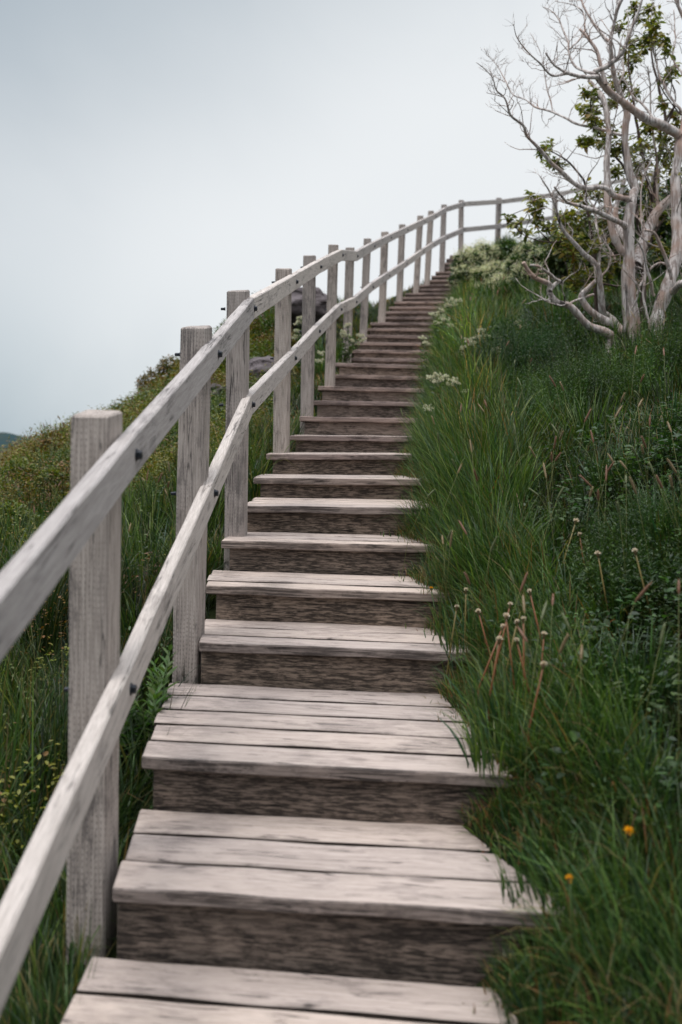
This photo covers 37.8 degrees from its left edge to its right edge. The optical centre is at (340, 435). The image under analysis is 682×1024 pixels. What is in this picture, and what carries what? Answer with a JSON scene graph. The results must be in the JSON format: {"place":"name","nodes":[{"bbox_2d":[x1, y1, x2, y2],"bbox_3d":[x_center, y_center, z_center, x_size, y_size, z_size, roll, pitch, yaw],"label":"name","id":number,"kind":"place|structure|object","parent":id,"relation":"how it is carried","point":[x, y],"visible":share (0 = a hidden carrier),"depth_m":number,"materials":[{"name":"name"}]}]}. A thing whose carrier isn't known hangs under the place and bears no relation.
{"place":"outdoors","nodes":[
{"label":"outdoors","id":0,"kind":"place"},
{"bbox_2d":[0,432,33,457],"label":"hills","id":1,"kind":"structure","parent":0,"point":[4,436],"depth_m":962.52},
{"bbox_2d":[0,217,681,1023],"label":"ground","id":2,"kind":"structure","parent":0,"point":[120,835],"depth_m":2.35,"materials":[{"name":"green plant"}]},
{"bbox_2d":[0,454,36,487],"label":"bush","id":3,"kind":"object","parent":2,"relation":"on","point":[20,465],"visible":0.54,"depth_m":7.49,"materials":[{"name":"green plant"}]},
{"bbox_2d":[0,500,39,535],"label":"bush","id":4,"kind":"object","parent":2,"relation":"on","point":[12,509],"visible":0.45,"depth_m":6.01,"materials":[{"name":"green plant"}]},
{"bbox_2d":[29,462,68,500],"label":"bush","id":5,"kind":"object","parent":2,"relation":"on","point":[55,474],"visible":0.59,"depth_m":7.01,"materials":[{"name":"green plant"}]},
{"bbox_2d":[33,430,68,461],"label":"bush","id":6,"kind":"object","parent":2,"relation":"on","point":[42,440],"visible":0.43,"depth_m":8.78,"materials":[{"name":"green plant"}]},
{"bbox_2d":[119,644,178,778],"bbox_3d":[-0.593,0.829,2.982,0.268,0.403,0.312,0,0,0],"label":"leafy plant","id":7,"kind":"object","parent":2,"relation":"on","point":[154,693],"visible":0.43,"depth_m":2.96,"materials":[{"name":"green plant"}]},
{"bbox_2d":[134,366,167,396],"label":"bush","id":8,"kind":"object","parent":2,"relation":"on","point":[151,374],"visible":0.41,"depth_m":12.45,"materials":[{"name":"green plant"}]},
{"bbox_2d":[154,354,179,376],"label":"bush","id":9,"kind":"object","parent":2,"relation":"on","point":[164,366],"visible":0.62,"depth_m":12.46,"materials":[{"name":"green plant"}]},
{"bbox_2d":[211,383,225,403],"bbox_3d":[-1.216,-0.381,9.250,0.392,0.208,0.522,0,0,0],"label":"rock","id":10,"kind":"object","parent":2,"relation":"on","point":[213,385],"visible":0.2,"depth_m":9.08,"materials":[{"name":"grey stone"}]},
{"bbox_2d":[249,356,273,392],"bbox_3d":[-0.716,-0.571,9.476,0.488,0.379,0.759,0,0,-16],"label":"rock","id":11,"kind":"object","parent":2,"relation":"on","point":[256,364],"visible":0.23,"depth_m":9.26,"materials":[{"name":"grey stone"}]},
{"bbox_2d":[292,316,324,385],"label":"flowering plant","id":12,"kind":"object","parent":2,"relation":"on","point":[297,330],"visible":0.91,"depth_m":8.63,"materials":[{"name":"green plant"}]},
{"bbox_2d":[291,287,338,328],"bbox_3d":[-0.407,-1.531,12.232,0.789,0.598,1.202,0,0,0],"label":"rock","id":13,"kind":"object","parent":2,"relation":"on","point":[320,304],"visible":0.35,"depth_m":11.76,"materials":[{"name":"grey stone"}]},
{"bbox_2d":[61,255,585,1023],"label":"wooden staircase","id":14,"kind":"structure","parent":2,"relation":"on","point":[299,853],"depth_m":2.44,"materials":[{"name":"grey wood"}]},
{"bbox_2d":[0,172,653,1014],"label":"railing","id":15,"kind":"object","parent":2,"relation":"on","point":[78,532],"visible":0.8,"depth_m":2.25,"materials":[{"name":"grey wood"}]},
{"bbox_2d":[0,276,681,869],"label":"ground cover","id":16,"kind":"object","parent":2,"relation":"on","point":[218,376],"visible":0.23,"depth_m":3.94,"materials":[{"name":"green plant"}]},
{"bbox_2d":[0,250,681,805],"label":"grass seed heads","id":17,"kind":"object","parent":2,"relation":"on","point":[450,534],"depth_m":3.29,"materials":[{"name":"plant"}]},
{"bbox_2d":[339,322,366,362],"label":"flowering plant","id":18,"kind":"object","parent":2,"relation":"on","point":[347,354],"visible":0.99,"depth_m":8.80,"materials":[{"name":"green plant"}]},
{"bbox_2d":[417,335,429,376],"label":"flowering plant","id":19,"kind":"object","parent":2,"relation":"on","point":[425,344],"visible":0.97,"depth_m":8.07,"materials":[{"name":"green plant"}]},
{"bbox_2d":[423,404,432,420],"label":"flowering plant","id":20,"kind":"object","parent":2,"relation":"on","point":[429,409],"visible":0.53,"depth_m":5.56,"materials":[{"name":"white plant"}]},
{"bbox_2d":[430,586,436,634],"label":"yellow flower","id":21,"kind":"object","parent":2,"relation":"on","point":[431,587],"visible":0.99,"depth_m":3.41,"materials":[{"name":"green plant"}]},
{"bbox_2d":[426,371,451,404],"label":"flowering plant","id":22,"kind":"object","parent":2,"relation":"on","point":[435,380],"visible":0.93,"depth_m":6.02,"materials":[{"name":"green plant"}]},
{"bbox_2d":[428,308,453,348],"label":"flowering plant","id":23,"kind":"object","parent":2,"relation":"on","point":[440,312],"visible":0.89,"depth_m":8.57,"materials":[{"name":"white plant"}]},
{"bbox_2d":[444,605,458,695],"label":"dandelion","id":24,"kind":"object","parent":2,"relation":"on","point":[456,607],"visible":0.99,"depth_m":3.09,"materials":[{"name":"brown plant"}]},
{"bbox_2d":[445,377,460,401],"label":"flowering plant","id":25,"kind":"object","parent":2,"relation":"on","point":[454,380],"visible":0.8,"depth_m":6.03,"materials":[{"name":"white plant"}]},
{"bbox_2d":[444,297,462,316],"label":"flowering plant","id":26,"kind":"object","parent":2,"relation":"on","point":[449,301],"visible":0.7,"depth_m":10.27,"materials":[{"name":"white plant"}]},
{"bbox_2d":[464,588,469,666],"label":"dandelion","id":27,"kind":"object","parent":2,"relation":"on","point":[465,589],"visible":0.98,"depth_m":3.09,"materials":[{"name":"brown plant"}]},
{"bbox_2d":[460,335,479,360],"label":"flowering plant","id":28,"kind":"object","parent":2,"relation":"on","point":[471,341],"visible":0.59,"depth_m":7.37,"materials":[{"name":"white plant"}]},
{"bbox_2d":[446,237,514,293],"bbox_3d":[2.036,-2.252,13.906,1.205,1.316,1.980,0,0,0],"label":"flowering bush","id":29,"kind":"object","parent":2,"relation":"on","point":[479,261],"visible":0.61,"depth_m":13.88,"materials":[{"name":"green plant"}]},
{"bbox_2d":[474,328,490,356],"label":"flowering plant","id":30,"kind":"object","parent":2,"relation":"on","point":[481,333],"visible":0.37,"depth_m":7.87,"materials":[{"name":"white plant"}]},
{"bbox_2d":[475,608,493,667],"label":"dandelion","id":31,"kind":"object","parent":2,"relation":"on","point":[478,610],"visible":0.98,"depth_m":2.88,"materials":[{"name":"brown plant"}]},
{"bbox_2d":[475,624,505,722],"bbox_3d":[0.399,0.666,2.686,0.090,0.321,0.030,0,0,0],"label":"dandelion","id":32,"kind":"object","parent":2,"relation":"on","point":[502,628],"visible":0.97,"depth_m":2.67,"materials":[{"name":"brown plant"}]},
{"bbox_2d":[488,636,502,723],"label":"dandelion","id":33,"kind":"object","parent":2,"relation":"on","point":[499,639],"visible":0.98,"depth_m":2.60,"materials":[{"name":"brown plant"}]},
{"bbox_2d":[410,306,581,403],"bbox_3d":[1.097,-0.553,7.059,1.242,0.868,1.195,0,0,0],"label":"shrub","id":34,"kind":"object","parent":2,"relation":"on","point":[523,338],"visible":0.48,"depth_m":6.98,"materials":[{"name":"green plant"}]},
{"bbox_2d":[492,602,512,688],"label":"dandelion","id":35,"kind":"object","parent":2,"relation":"on","point":[510,604],"visible":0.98,"depth_m":2.76,"materials":[{"name":"brown plant"}]},
{"bbox_2d":[496,236,518,262],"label":"leafy bush","id":36,"kind":"object","parent":2,"relation":"on","point":[506,248],"visible":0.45,"depth_m":14.87,"materials":[{"name":"green plant"}]},
{"bbox_2d":[503,613,514,690],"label":"dandelion","id":37,"kind":"object","parent":2,"relation":"on","point":[506,616],"visible":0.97,"depth_m":2.68,"materials":[{"name":"brown plant"}]},
{"bbox_2d":[503,619,518,698],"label":"dandelion","id":38,"kind":"object","parent":2,"relation":"on","point":[516,622],"visible":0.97,"depth_m":2.72,"materials":[{"name":"brown plant"}]},
{"bbox_2d":[514,637,531,703],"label":"dandelion","id":39,"kind":"object","parent":2,"relation":"on","point":[516,639],"visible":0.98,"depth_m":2.57,"materials":[{"name":"brown plant"}]},
{"bbox_2d":[521,616,525,697],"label":"dandelion","id":40,"kind":"object","parent":2,"relation":"on","point":[522,618],"visible":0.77,"depth_m":2.64,"materials":[{"name":"brown plant"}]},
{"bbox_2d":[504,239,552,288],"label":"flowering bush","id":41,"kind":"object","parent":2,"relation":"on","point":[526,252],"visible":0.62,"depth_m":13.14,"materials":[{"name":"green plant"}]},
{"bbox_2d":[527,589,542,676],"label":"dandelion","id":42,"kind":"object","parent":2,"relation":"on","point":[529,591],"visible":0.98,"depth_m":2.80,"materials":[{"name":"brown plant"}]},
{"bbox_2d":[524,661,546,773],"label":"dandelion","id":43,"kind":"object","parent":2,"relation":"on","point":[544,664],"visible":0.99,"depth_m":2.37,"materials":[{"name":"brown plant"}]},
{"bbox_2d":[539,631,546,685],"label":"dandelion","id":44,"kind":"object","parent":2,"relation":"on","point":[543,633],"visible":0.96,"depth_m":2.64,"materials":[{"name":"brown plant"}]},
{"bbox_2d":[487,560,603,630],"bbox_3d":[0.664,0.526,3.198,0.414,0.275,0.378,0,0,0],"label":"shrub","id":45,"kind":"object","parent":2,"relation":"on","point":[570,584],"visible":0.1,"depth_m":3.11,"materials":[{"name":"green plant"}]},
{"bbox_2d":[491,337,629,442],"bbox_3d":[1.124,-0.216,5.268,0.761,0.671,0.945,0,0,0],"label":"shrub","id":46,"kind":"object","parent":2,"relation":"on","point":[557,401],"visible":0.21,"depth_m":5.10,"materials":[{"name":"green plant"}]},
{"bbox_2d":[554,518,578,587],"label":"dandelion","id":47,"kind":"object","parent":2,"relation":"on","point":[575,520],"visible":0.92,"depth_m":3.24,"materials":[{"name":"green plant"}]},
{"bbox_2d":[565,874,589,995],"bbox_3d":[0.433,0.911,1.820,0.047,0.218,0.016,0,0,0],"label":"yellow flower","id":48,"kind":"object","parent":2,"relation":"on","point":[569,876],"visible":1,"depth_m":1.82,"materials":[{"name":"green plant"}]},
{"bbox_2d":[476,0,681,354],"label":"bleached tree","id":49,"kind":"object","parent":2,"relation":"on","point":[624,229],"visible":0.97,"depth_m":6.96,"materials":[{"name":"grey wood"}]},
{"bbox_2d":[577,532,584,562],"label":"dandelion","id":50,"kind":"object","parent":2,"relation":"on","point":[579,533],"visible":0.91,"depth_m":3.24,"materials":[{"name":"green plant"}]},
{"bbox_2d":[491,276,681,439],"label":"shrub","id":51,"kind":"object","parent":2,"relation":"on","point":[652,363],"visible":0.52,"depth_m":5.14,"materials":[{"name":"green plant"}]},
{"bbox_2d":[497,0,681,328],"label":"leafy tree","id":52,"kind":"object","parent":2,"relation":"on","point":[564,246],"visible":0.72,"depth_m":7.55,"materials":[{"name":"green plant"}]},
{"bbox_2d":[537,208,648,295],"bbox_3d":[2.851,-1.976,11.028,1.546,1.280,1.052,0,0,-42],"label":"leafy bush","id":53,"kind":"object","parent":2,"relation":"on","point":[556,265],"visible":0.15,"depth_m":10.93,"materials":[{"name":"green plant"}]},
{"bbox_2d":[594,550,607,610],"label":"dandelion","id":54,"kind":"object","parent":2,"relation":"on","point":[597,553],"visible":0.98,"depth_m":2.96,"materials":[{"name":"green plant"}]},
{"bbox_2d":[536,450,681,634],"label":"shrub","id":55,"kind":"object","parent":2,"relation":"on","point":[616,568],"visible":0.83,"depth_m":3.08,"materials":[{"name":"green plant"}]},
{"bbox_2d":[624,826,638,902],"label":"yellow flower","id":56,"kind":"object","parent":2,"relation":"on","point":[628,829],"visible":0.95,"depth_m":1.90,"materials":[{"name":"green plant"}]},
{"bbox_2d":[632,548,654,627],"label":"dandelion","id":57,"kind":"object","parent":2,"relation":"on","point":[634,550],"visible":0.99,"depth_m":2.89,"materials":[{"name":"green plant"}]},
{"bbox_2d":[612,179,681,280],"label":"leafy bush","id":58,"kind":"object","parent":2,"relation":"on","point":[666,234],"visible":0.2,"depth_m":11.85,"materials":[{"name":"green plant"}]},
{"bbox_2d":[0,0,681,438],"label":"sky","id":59,"kind":"structure","parent":0,"point":[160,160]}
]}

